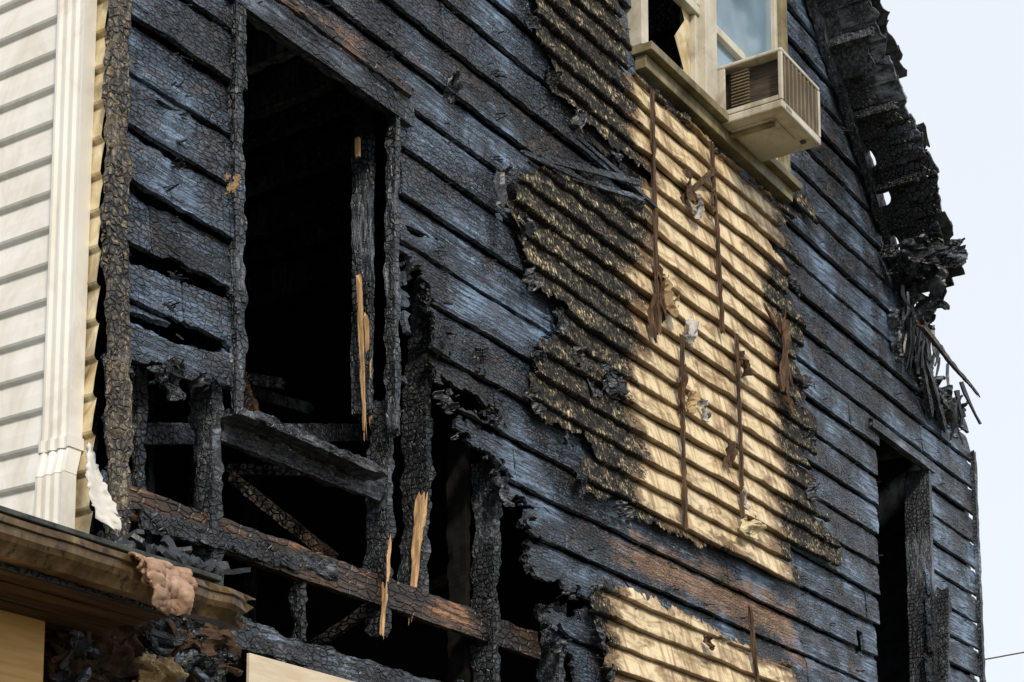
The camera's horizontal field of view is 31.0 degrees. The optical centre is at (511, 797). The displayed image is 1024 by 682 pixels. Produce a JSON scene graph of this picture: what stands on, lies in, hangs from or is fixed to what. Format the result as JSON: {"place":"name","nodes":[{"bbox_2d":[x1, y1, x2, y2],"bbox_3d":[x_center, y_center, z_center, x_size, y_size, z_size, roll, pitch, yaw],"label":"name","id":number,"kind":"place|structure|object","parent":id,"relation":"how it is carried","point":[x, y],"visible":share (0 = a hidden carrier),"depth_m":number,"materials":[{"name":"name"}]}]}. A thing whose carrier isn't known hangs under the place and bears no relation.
{"place":"outdoors","nodes":[
{"label":"outdoors","id":0,"kind":"place"},
{"bbox_2d":[0,609,87,633],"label":"soffit","id":1,"kind":"structure","parent":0,"point":[55,626],"depth_m":5.70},
{"bbox_2d":[0,610,44,681],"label":"plywood sheet","id":2,"kind":"object","parent":1,"relation":"attached to","point":[22,648],"depth_m":5.54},
{"bbox_2d":[43,633,101,681],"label":"hanging debris","id":3,"kind":"object","parent":1,"relation":"hanging from","point":[78,666],"visible":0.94,"depth_m":5.77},
{"bbox_2d":[45,639,109,681],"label":"hanging debris","id":4,"kind":"object","parent":1,"relation":"hanging from","point":[54,662],"visible":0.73,"depth_m":5.72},
{"bbox_2d":[47,628,109,681],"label":"hanging debris","id":5,"kind":"object","parent":1,"relation":"hanging from","point":[78,642],"visible":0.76,"depth_m":5.76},
{"bbox_2d":[91,622,153,679],"bbox_3d":[-1.282,-0.508,5.879,0.288,0.252,0.089,6,-10,-36],"label":"hanging debris","id":6,"kind":"object","parent":1,"relation":"hanging from","point":[121,648],"visible":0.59,"depth_m":5.89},
{"bbox_2d":[0,599,107,631],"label":"soffit","id":7,"kind":"structure","parent":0,"point":[45,615],"depth_m":5.56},
{"bbox_2d":[0,590,126,627],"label":"soffit","id":8,"kind":"structure","parent":7,"relation":"attached to","point":[48,607],"depth_m":5.50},
{"bbox_2d":[0,580,147,624],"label":"soffit","id":9,"kind":"structure","parent":8,"relation":"attached to","point":[32,593],"depth_m":5.40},
{"bbox_2d":[0,568,167,620],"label":"soffit","id":10,"kind":"structure","parent":9,"relation":"attached to","point":[60,590],"depth_m":5.32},
{"bbox_2d":[0,561,181,618],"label":"fascia","id":11,"kind":"structure","parent":10,"relation":"attached to","point":[57,581],"depth_m":5.26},
{"bbox_2d":[0,513,255,629],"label":"gutter","id":12,"kind":"object","parent":11,"relation":"attached to","point":[37,548],"visible":0.85,"depth_m":5.22,"materials":[{"name":"brown metal"}]},
{"bbox_2d":[0,505,221,581],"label":"shingle course","id":13,"kind":"object","parent":12,"relation":"on","point":[199,573],"visible":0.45,"depth_m":5.22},
{"bbox_2d":[192,576,220,584],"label":"porch shingles","id":14,"kind":"object","parent":13,"relation":"on","point":[205,580],"visible":0.12,"depth_m":5.63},
{"bbox_2d":[101,529,250,577],"bbox_3d":[-1.106,-0.763,5.837,0.537,0.221,0.336,-5,-10,33],"label":"roof debris","id":15,"kind":"object","parent":14,"relation":"on","point":[168,549],"visible":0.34,"depth_m":5.74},
{"bbox_2d":[84,442,121,532],"bbox_3d":[-1.301,-0.982,5.849,0.027,0.263,0.162,-5,-10,33],"label":"torn corner vinyl","id":16,"kind":"object","parent":15,"relation":"on","point":[104,505],"visible":1,"depth_m":5.84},
{"bbox_2d":[100,0,133,539],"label":"corner post","id":17,"kind":"object","parent":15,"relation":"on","point":[114,214],"visible":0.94,"depth_m":6.07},
{"bbox_2d":[129,485,540,659],"bbox_3d":[-0.599,-0.836,7.230,0.056,0.131,2.643,-5,-10,32],"label":"bottom rail","id":18,"kind":"object","parent":17,"relation":"attached to","point":[365,585],"visible":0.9,"depth_m":7.25,"materials":[{"name":"brown wood"}]},
{"bbox_2d":[130,366,147,538],"bbox_3d":[-1.278,-1.144,6.305,0.044,0.680,0.074,-5,-10,33],"label":"wall stud","id":19,"kind":"object","parent":18,"relation":"attached to","point":[140,401],"depth_m":6.31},
{"bbox_2d":[132,422,401,445],"bbox_3d":[-0.926,-1.486,7.512,0.041,0.901,2.519,-3,-8,18],"label":"rail","id":20,"kind":"object","parent":19,"relation":"attached to","point":[167,434],"visible":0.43,"depth_m":7.62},
{"bbox_2d":[188,383,224,585],"bbox_3d":[-1.081,-1.114,6.542,0.123,0.857,0.108,-5,-10,33],"label":"wall stud","id":21,"kind":"object","parent":18,"relation":"attached to","point":[205,415],"depth_m":6.52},
{"bbox_2d":[132,508,337,580],"bbox_3d":[-0.972,-0.901,6.614,0.066,0.136,1.102,-5,-10,33],"label":"bottom rail","id":22,"kind":"object","parent":21,"relation":"attached to","point":[158,523],"visible":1,"depth_m":6.54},
{"bbox_2d":[363,398,395,637],"bbox_3d":[-0.529,-1.127,7.404,0.122,1.011,0.077,-5,-10,33],"label":"cripple stud","id":23,"kind":"object","parent":18,"relation":"on","point":[380,524],"visible":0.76,"depth_m":7.38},
{"bbox_2d":[220,423,384,502],"bbox_3d":[-0.793,-1.277,7.002,0.053,0.112,0.950,-5,-10,34],"label":"sill plank","id":24,"kind":"object","parent":23,"relation":"attached to","point":[249,443],"visible":0.77,"depth_m":6.95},
{"bbox_2d":[220,406,388,480],"bbox_3d":[-0.766,-1.324,6.924,0.125,0.054,0.883,-5,-10,33],"label":"window sill","id":25,"kind":"structure","parent":24,"relation":"on","point":[273,429],"depth_m":6.86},
{"bbox_2d":[350,102,374,423],"bbox_3d":[-0.616,-2.206,7.583,0.102,1.388,0.048,-5,-10,33],"label":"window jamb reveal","id":26,"kind":"object","parent":23,"relation":"attached to","point":[362,205],"depth_m":7.58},
{"bbox_2d":[356,274,366,440],"bbox_3d":[-0.606,-1.783,7.448,0.023,0.688,0.068,-5,-10,33],"label":"splintered wood","id":27,"kind":"object","parent":26,"relation":"attached to","point":[360,324],"visible":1,"depth_m":7.45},
{"bbox_2d":[379,535,391,639],"bbox_3d":[-0.504,-0.836,7.325,0.036,0.439,0.050,-5,-10,33],"label":"splintered wood","id":28,"kind":"object","parent":23,"relation":"attached to","point":[383,607],"visible":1,"depth_m":7.31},
{"bbox_2d":[397,277,438,595],"bbox_3d":[-0.396,-1.512,7.719,0.144,1.419,0.129,-5,-10,33],"label":"wall stud","id":29,"kind":"object","parent":18,"relation":"on","point":[419,475],"depth_m":7.70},
{"bbox_2d":[408,492,427,622],"bbox_3d":[-0.391,-0.986,7.568,0.046,0.584,0.094,-5,-10,33],"label":"splintered wood","id":30,"kind":"object","parent":18,"relation":"attached to","point":[420,510],"visible":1,"depth_m":7.58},
{"bbox_2d":[128,552,197,615],"bbox_3d":[-1.021,-0.617,5.386,0.121,0.174,0.245,-5,-10,33],"label":"insulation flap","id":31,"kind":"object","parent":12,"relation":"attached to","point":[175,588],"visible":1,"depth_m":5.37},
{"bbox_2d":[236,314,261,681],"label":"interior stud","id":32,"kind":"object","parent":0,"point":[248,510],"visible":0.39,"depth_m":9.99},
{"bbox_2d":[580,0,926,297],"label":"roof underlayer","id":33,"kind":"object","parent":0,"point":[854,61],"visible":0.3,"depth_m":11.83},
{"bbox_2d":[870,0,1023,681],"label":"sky","id":34,"kind":"structure","parent":0,"point":[963,60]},
{"label":"ground","id":35,"kind":"structure","parent":0,"visible":0},
{"bbox_2d":[0,0,57,515],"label":"white siding","id":36,"kind":"object","parent":35,"relation":"on","point":[28,31],"depth_m":6.33,"materials":[{"name":"plastic"}]},
{"bbox_2d":[34,0,96,528],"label":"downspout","id":37,"kind":"object","parent":36,"relation":"attached to","point":[60,446],"visible":0.9,"depth_m":6.10,"materials":[{"name":"white plastic"}]},
{"bbox_2d":[75,0,107,533],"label":"scorched corner siding","id":38,"kind":"object","parent":35,"relation":"on","point":[83,515],"visible":0.46,"depth_m":6.10,"materials":[{"name":"plastic"}]},
{"bbox_2d":[93,279,605,654],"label":"interior back wall","id":39,"kind":"structure","parent":35,"relation":"on","point":[171,471],"depth_m":10.09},
{"bbox_2d":[224,463,308,477],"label":"interior debris","id":40,"kind":"object","parent":39,"relation":"attached to","point":[253,470],"visible":0.46,"depth_m":8.92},
{"bbox_2d":[247,372,287,389],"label":"interior debris","id":41,"kind":"object","parent":39,"relation":"attached to","point":[259,380],"visible":0.34,"depth_m":8.53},
{"bbox_2d":[222,386,313,413],"bbox_3d":[-1.334,-2.055,9.298,0.671,0.217,0.045,1,-8,-10],"label":"interior debris","id":42,"kind":"object","parent":39,"relation":"attached to","point":[306,407],"visible":0.47,"depth_m":9.31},
{"bbox_2d":[228,471,338,558],"bbox_3d":[-1.012,-1.234,8.152,0.503,0.438,0.050,0,-8,2],"label":"interior debris","id":43,"kind":"object","parent":39,"relation":"attached to","point":[291,524],"visible":0.96,"depth_m":8.14,"materials":[{"name":"brown wood"}]},
{"bbox_2d":[99,12,468,223],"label":"attic floor","id":44,"kind":"structure","parent":39,"relation":"attached to","point":[264,148],"depth_m":8.33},
{"bbox_2d":[102,27,295,132],"bbox_3d":[-1.843,-2.913,7.918,2.369,0.171,0.063,-5,-10,34],"label":"ceiling joist","id":45,"kind":"object","parent":44,"relation":"attached to","point":[264,50],"visible":0.14,"depth_m":7.33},
{"bbox_2d":[307,603,367,645],"bbox_3d":[-0.774,-0.810,8.606,0.691,0.473,0.047,-1,-8,5],"label":"interior debris","id":46,"kind":"object","parent":39,"relation":"attached to","point":[340,628],"visible":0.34,"depth_m":8.60,"materials":[{"name":"brown wood"}]},
{"bbox_2d":[830,0,953,304],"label":"roof deck","id":47,"kind":"structure","parent":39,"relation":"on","point":[905,141],"depth_m":11.73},
{"bbox_2d":[817,26,874,51],"bbox_3d":[2.064,-4.711,11.472,0.435,0.063,0.059,-5,-10,33],"label":"lookout","id":48,"kind":"object","parent":47,"relation":"attached to","point":[844,40],"visible":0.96,"depth_m":11.44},
{"bbox_2d":[806,0,908,296],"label":"rake rafter","id":49,"kind":"object","parent":47,"relation":"attached to","point":[866,163],"visible":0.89,"depth_m":11.80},
{"bbox_2d":[834,100,898,125],"bbox_3d":[2.256,-4.344,11.716,0.430,0.061,0.056,-5,-9,32],"label":"lookout","id":50,"kind":"object","parent":47,"relation":"attached to","point":[868,113],"visible":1,"depth_m":11.68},
{"bbox_2d":[864,172,919,196],"bbox_3d":[2.444,-3.977,11.975,0.424,0.060,0.057,-6,-10,35],"label":"lookout","id":51,"kind":"object","parent":47,"relation":"attached to","point":[899,182],"visible":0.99,"depth_m":11.92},
{"bbox_2d":[879,245,925,279],"bbox_3d":[2.601,-3.542,12.172,0.337,0.219,0.170,6,-10,-34],"label":"burned eave sheet","id":52,"kind":"object","parent":47,"relation":"attached to","point":[893,252],"visible":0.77,"depth_m":12.14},
{"bbox_2d":[870,0,965,276],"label":"roof shingles","id":53,"kind":"object","parent":47,"relation":"on","point":[893,51],"visible":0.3,"depth_m":11.53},
{"bbox_2d":[897,234,948,266],"bbox_3d":[2.681,-3.568,12.025,0.332,0.196,0.149,-2,-8,12],"label":"burned eave sheet","id":54,"kind":"object","parent":47,"relation":"attached to","point":[919,251],"visible":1,"depth_m":12.04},
{"bbox_2d":[925,264,949,311],"bbox_3d":[2.813,-3.444,12.237,0.203,0.441,0.150,-5,-10,33],"label":"burned eave sheet","id":55,"kind":"object","parent":47,"relation":"attached to","point":[937,286],"visible":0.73,"depth_m":12.19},
{"bbox_2d":[898,285,981,443],"bbox_3d":[2.943,-2.904,12.694,0.243,0.930,1.685,-5,-10,33],"label":"burned eave wreckage","id":56,"kind":"object","parent":47,"relation":"attached to","point":[922,347],"visible":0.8,"depth_m":12.37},
{"bbox_2d":[886,305,906,365],"bbox_3d":[2.542,-3.086,12.239,0.178,0.428,0.185,4,-9,-25],"label":"burned eave sheet","id":57,"kind":"object","parent":56,"relation":"attached to","point":[894,323],"visible":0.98,"depth_m":12.21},
{"bbox_2d":[907,305,933,422],"bbox_3d":[2.774,-2.938,12.499,0.054,0.642,0.590,-4,-9,25],"label":"broken rafter tail","id":58,"kind":"object","parent":56,"relation":"attached to","point":[928,402],"visible":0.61,"depth_m":12.55},
{"bbox_2d":[923,353,947,432],"bbox_3d":[2.893,-2.810,12.668,0.051,0.474,0.665,-4,-9,27],"label":"broken rafter tail","id":59,"kind":"object","parent":56,"relation":"attached to","point":[940,416],"visible":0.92,"depth_m":12.71},
{"bbox_2d":[915,318,979,397],"bbox_3d":[2.940,-2.951,12.392,0.037,0.253,1.022,-6,-10,35],"label":"broken rafter tail","id":60,"kind":"object","parent":56,"relation":"attached to","point":[922,325],"visible":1,"depth_m":12.27},
{"bbox_2d":[920,238,967,270],"bbox_3d":[2.832,-3.598,12.185,0.356,0.237,0.095,-1,-8,9],"label":"burned eave sheet","id":61,"kind":"object","parent":47,"relation":"attached to","point":[951,257],"visible":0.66,"depth_m":12.15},
{"bbox_2d":[865,304,950,460],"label":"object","id":62,"kind":"structure","parent":39,"relation":"attached to","point":[884,450],"depth_m":13.58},
{"bbox_2d":[869,448,974,681],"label":"side wall","id":63,"kind":"structure","parent":35,"relation":"on","point":[893,649],"depth_m":13.61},
{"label":"interior floor","id":64,"kind":"structure","parent":0,"visible":0},
{"bbox_2d":[89,247,103,534],"bbox_3d":[-2.079,-1.131,8.924,0.112,3.367,0.057,-5,-10,33],"label":"interior stud","id":65,"kind":"object","parent":64,"relation":"on","point":[97,355],"visible":0.11,"depth_m":9.04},
{"bbox_2d":[138,270,159,543],"bbox_3d":[-1.861,-1.085,9.255,0.111,3.364,0.058,-5,-10,33],"label":"interior stud","id":66,"kind":"object","parent":64,"relation":"on","point":[150,449],"visible":0.11,"depth_m":9.34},
{"bbox_2d":[187,288,212,555],"bbox_3d":[-1.643,-1.038,9.588,0.112,3.363,0.060,-5,-10,33],"label":"interior stud","id":67,"kind":"object","parent":64,"relation":"on","point":[201,340],"visible":0.05,"depth_m":9.73,"materials":[{"name":"brown wood"}]},
{"bbox_3d":[0.815,-3.803,9.710,0.050,0.058,0.641,-5,-10,33],"label":"sash bottom","id":68,"kind":"object","parent":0,"visible":0},
{"bbox_2d":[675,7,689,76],"bbox_3d":[0.916,-4.037,9.909,0.001,0.461,0.180,-5,-10,33],"label":"broken pane","id":69,"kind":"object","parent":68,"relation":"on","point":[682,36],"visible":0.75,"depth_m":9.94,"materials":[{"name":"glass"}]},
{"bbox_2d":[690,14,698,84],"bbox_3d":[0.982,-4.024,9.997,0.050,0.457,0.035,-5,-10,33],"label":"sash stile","id":70,"kind":"object","parent":68,"relation":"on","point":[694,72],"visible":0.56,"depth_m":9.98,"materials":[{"name":"paint"}]},
{"bbox_3d":[1.017,1.908,9.246,0.092,2.208,8.621,-5,-10,33],"label":"charred lower wall","id":71,"kind":"object","parent":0,"visible":0},
{"bbox_2d":[97,0,979,681],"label":"charred wall boards","id":72,"kind":"object","parent":71,"relation":"on","point":[155,72],"visible":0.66,"depth_m":8.37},
{"bbox_2d":[161,357,185,400],"bbox_3d":[-1.161,-1.424,6.297,0.092,0.151,0.086,5,-9,-30],"label":"curled char","id":73,"kind":"object","parent":72,"relation":"attached to","point":[177,393],"visible":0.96,"depth_m":6.29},
{"bbox_2d":[166,619,199,681],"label":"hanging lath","id":74,"kind":"object","parent":72,"relation":"attached to","point":[171,627],"visible":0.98,"depth_m":6.10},
{"bbox_2d":[145,616,206,654],"bbox_3d":[-1.125,-0.596,6.114,0.103,0.260,0.268,-7,-11,41],"label":"hanging debris","id":75,"kind":"object","parent":74,"relation":"attached to","point":[162,647],"visible":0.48,"depth_m":6.10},
{"bbox_2d":[227,0,247,413],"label":"window jamb","id":76,"kind":"object","parent":72,"relation":"attached to","point":[239,295],"depth_m":6.63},
{"bbox_2d":[227,0,414,127],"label":"window header","id":77,"kind":"object","parent":76,"relation":"attached to","point":[275,23],"depth_m":7.15,"materials":[{"name":"brown wood"}]},
{"bbox_2d":[274,0,413,98],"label":"window header trim","id":78,"kind":"structure","parent":77,"relation":"attached to","point":[347,46],"depth_m":7.23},
{"bbox_2d":[383,89,400,437],"bbox_3d":[-0.481,-2.176,7.464,0.063,1.471,0.063,-5,-10,33],"label":"window jamb","id":79,"kind":"object","parent":72,"relation":"attached to","point":[392,276],"depth_m":7.44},
{"bbox_2d":[490,469,514,509],"bbox_3d":[-0.047,-1.343,7.986,0.077,0.156,0.175,-5,-10,33],"label":"curled char","id":80,"kind":"object","parent":72,"relation":"attached to","point":[499,484],"visible":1,"depth_m":7.99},
{"bbox_2d":[162,1,967,674],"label":"nails","id":81,"kind":"object","parent":72,"relation":"attached to","point":[174,219],"visible":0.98,"depth_m":8.17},
{"bbox_2d":[493,168,510,222],"bbox_3d":[-0.051,-2.619,8.033,0.048,0.251,0.121,-5,-10,33],"label":"torn housewrap","id":82,"kind":"object","parent":81,"relation":"attached to","point":[500,180],"visible":1,"depth_m":8.04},
{"bbox_2d":[506,0,841,681],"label":"scorched siding","id":83,"kind":"object","parent":72,"relation":"attached to","point":[637,454],"visible":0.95,"depth_m":9.31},
{"bbox_2d":[521,150,583,181],"bbox_3d":[0.191,-2.905,8.484,0.018,0.078,0.490,-6,-10,37],"label":"loose lath","id":84,"kind":"object","parent":83,"relation":"attached to","point":[538,159],"visible":1,"depth_m":8.46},
{"bbox_2d":[539,154,641,185],"bbox_3d":[0.386,-2.992,8.799,0.018,0.270,0.907,-6,-10,35],"label":"loose lath","id":85,"kind":"object","parent":83,"relation":"attached to","point":[595,171],"visible":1,"depth_m":8.79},
{"bbox_2d":[570,177,644,201],"bbox_3d":[0.467,-2.947,8.919,0.018,0.169,0.667,-6,-10,35],"label":"loose lath","id":86,"kind":"object","parent":83,"relation":"attached to","point":[627,194],"visible":1,"depth_m":8.93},
{"bbox_2d":[598,363,628,395],"bbox_3d":[0.482,-1.981,8.780,0.066,0.142,0.234,-5,-10,33],"label":"torn housewrap","id":87,"kind":"object","parent":83,"relation":"attached to","point":[612,383],"visible":1,"depth_m":8.77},
{"bbox_2d":[576,136,657,208],"bbox_3d":[0.518,-3.055,9.014,0.017,0.087,0.725,-6,-10,35],"label":"loose lath","id":88,"kind":"object","parent":83,"relation":"attached to","point":[610,165],"visible":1,"depth_m":8.96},
{"bbox_2d":[650,90,661,335],"bbox_3d":[0.723,-2.958,9.301,0.024,1.300,0.069,-5,-10,33],"label":"furring strip","id":89,"kind":"object","parent":83,"relation":"attached to","point":[654,209],"visible":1,"depth_m":9.29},
{"bbox_2d":[679,333,688,531],"bbox_3d":[0.873,-1.862,9.379,0.024,1.042,0.038,-5,-10,33],"label":"furring strip","id":90,"kind":"object","parent":83,"relation":"attached to","point":[684,497],"visible":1,"depth_m":9.35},
{"bbox_2d":[635,54,792,204],"bbox_3d":[1.137,-3.633,10.100,0.065,0.073,1.782,-5,-10,33],"label":"apron","id":91,"kind":"object","parent":83,"relation":"attached to","point":[666,85],"visible":1,"depth_m":9.98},
{"bbox_2d":[631,41,801,191],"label":"sill","id":92,"kind":"structure","parent":83,"relation":"attached to","point":[657,55],"depth_m":9.74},
{"bbox_2d":[621,0,647,46],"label":"casing","id":93,"kind":"object","parent":92,"relation":"on","point":[637,13],"visible":0.51,"depth_m":9.38,"materials":[{"name":"paint"}]},
{"bbox_2d":[680,0,717,102],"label":"mullion","id":94,"kind":"object","parent":92,"relation":"on","point":[707,48],"visible":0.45,"depth_m":10.02,"materials":[{"name":"paint"}]},
{"bbox_2d":[717,25,747,60],"bbox_3d":[1.313,-4.209,10.521,0.057,0.050,0.863,-5,-10,33],"label":"window sash","id":95,"kind":"object","parent":94,"relation":"attached to","point":[730,46],"visible":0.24,"depth_m":10.35,"materials":[{"name":"paint"}]},
{"bbox_2d":[716,0,770,56],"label":"pane","id":96,"kind":"object","parent":95,"relation":"on","point":[744,26],"depth_m":10.61,"materials":[{"name":"clear glass"}]},
{"bbox_2d":[777,0,790,172],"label":"casing","id":97,"kind":"object","parent":92,"relation":"on","point":[782,35],"visible":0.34,"depth_m":10.92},
{"bbox_2d":[709,139,724,333],"bbox_3d":[1.100,-3.012,9.894,0.026,1.070,0.124,-5,-10,33],"label":"furring strip","id":98,"kind":"object","parent":83,"relation":"attached to","point":[717,232],"visible":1,"depth_m":9.89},
{"bbox_2d":[734,333,744,518],"bbox_3d":[1.230,-2.008,9.957,0.024,1.039,0.058,-5,-10,33],"label":"furring strip","id":99,"kind":"object","parent":83,"relation":"attached to","point":[740,433],"visible":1,"depth_m":9.95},
{"bbox_2d":[717,47,820,161],"bbox_3d":[1.399,-3.807,10.213,0.449,0.374,0.515,-5,-10,33],"label":"window air conditioner","id":100,"kind":"object","parent":83,"relation":"attached to","point":[769,102],"depth_m":10.06,"materials":[{"name":"plastic"}]},
{"bbox_2d":[779,309,790,393],"bbox_3d":[1.562,-2.551,10.511,0.066,0.500,0.120,-5,-10,33],"label":"torn housewrap","id":101,"kind":"object","parent":83,"relation":"attached to","point":[784,368],"visible":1,"depth_m":10.51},
{"bbox_2d":[603,99,873,681],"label":"wall backing","id":102,"kind":"object","parent":72,"relation":"attached to","point":[807,399],"depth_m":11.21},
{"bbox_2d":[237,615,427,681],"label":"plate","id":103,"kind":"object","parent":102,"relation":"attached to","point":[329,660],"visible":0.56,"depth_m":6.84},
{"bbox_2d":[143,618,219,676],"bbox_3d":[-1.090,-0.518,6.159,0.110,0.234,0.342,-6,-10,36],"label":"hanging debris","id":104,"kind":"object","parent":103,"relation":"hanging from","point":[194,657],"visible":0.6,"depth_m":6.16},
{"bbox_2d":[171,622,242,675],"bbox_3d":[-1.029,-0.525,6.258,0.116,0.215,0.335,-5,-10,33],"label":"hanging debris","id":105,"kind":"object","parent":103,"relation":"hanging from","point":[218,637],"visible":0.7,"depth_m":6.22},
{"bbox_2d":[288,579,307,642],"bbox_3d":[-0.801,-0.709,6.926,0.066,0.336,0.051,-5,-10,33],"label":"wall stud","id":106,"kind":"object","parent":103,"relation":"on","point":[297,598],"depth_m":6.91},
{"bbox_2d":[246,653,353,681],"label":"plywood sheet","id":107,"kind":"object","parent":103,"relation":"attached to","point":[261,669],"visible":1,"depth_m":6.54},
{"bbox_2d":[231,630,441,681],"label":"plate","id":108,"kind":"object","parent":103,"relation":"on","point":[297,654],"visible":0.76,"depth_m":6.60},
{"bbox_2d":[187,647,238,681],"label":"hanging debris","id":109,"kind":"object","parent":108,"relation":"hanging from","point":[226,657],"visible":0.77,"depth_m":6.28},
{"bbox_2d":[469,459,502,681],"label":"wall stud","id":110,"kind":"object","parent":103,"relation":"on","point":[484,576],"depth_m":8.02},
{"bbox_2d":[446,425,472,681],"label":"wall stud","id":111,"kind":"object","parent":110,"relation":"attached to","point":[458,488],"depth_m":8.08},
{"bbox_2d":[536,601,565,681],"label":"wall stud","id":112,"kind":"object","parent":103,"relation":"on","point":[550,668],"depth_m":8.43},
{"bbox_2d":[868,418,935,473],"bbox_3d":[2.592,-2.328,12.241,0.058,0.066,1.159,-5,-10,33],"label":"door header","id":113,"kind":"object","parent":72,"relation":"attached to","point":[898,444],"depth_m":12.18},
{"bbox_2d":[903,470,937,681],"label":"door jamb","id":114,"kind":"object","parent":72,"relation":"attached to","point":[919,525],"depth_m":12.56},
{"bbox_2d":[936,586,951,681],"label":"stud","id":115,"kind":"object","parent":114,"relation":"attached to","point":[943,610],"visible":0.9,"depth_m":12.50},
{"bbox_2d":[970,450,985,681],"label":"corner trim","id":116,"kind":"structure","parent":72,"relation":"attached to","point":[978,568],"depth_m":13.33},
{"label":"hanging lath","id":117,"kind":"object","parent":72,"relation":"attached to","visible":0},
{"bbox_2d":[127,655,188,681],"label":"hanging debris","id":118,"kind":"object","parent":117,"relation":"hanging from","point":[132,678],"visible":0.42,"depth_m":6.05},
{"bbox_2d":[174,652,183,663],"bbox_3d":[-1.133,-0.427,6.099,0.089,0.121,0.028,2,-8,-15],"label":"hanging lath","id":119,"kind":"object","parent":118,"relation":"attached to","point":[178,658],"visible":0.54,"depth_m":6.10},
{"bbox_2d":[132,651,188,681],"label":"hanging debris","id":120,"kind":"object","parent":119,"relation":"hanging from","point":[163,669],"visible":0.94,"depth_m":5.98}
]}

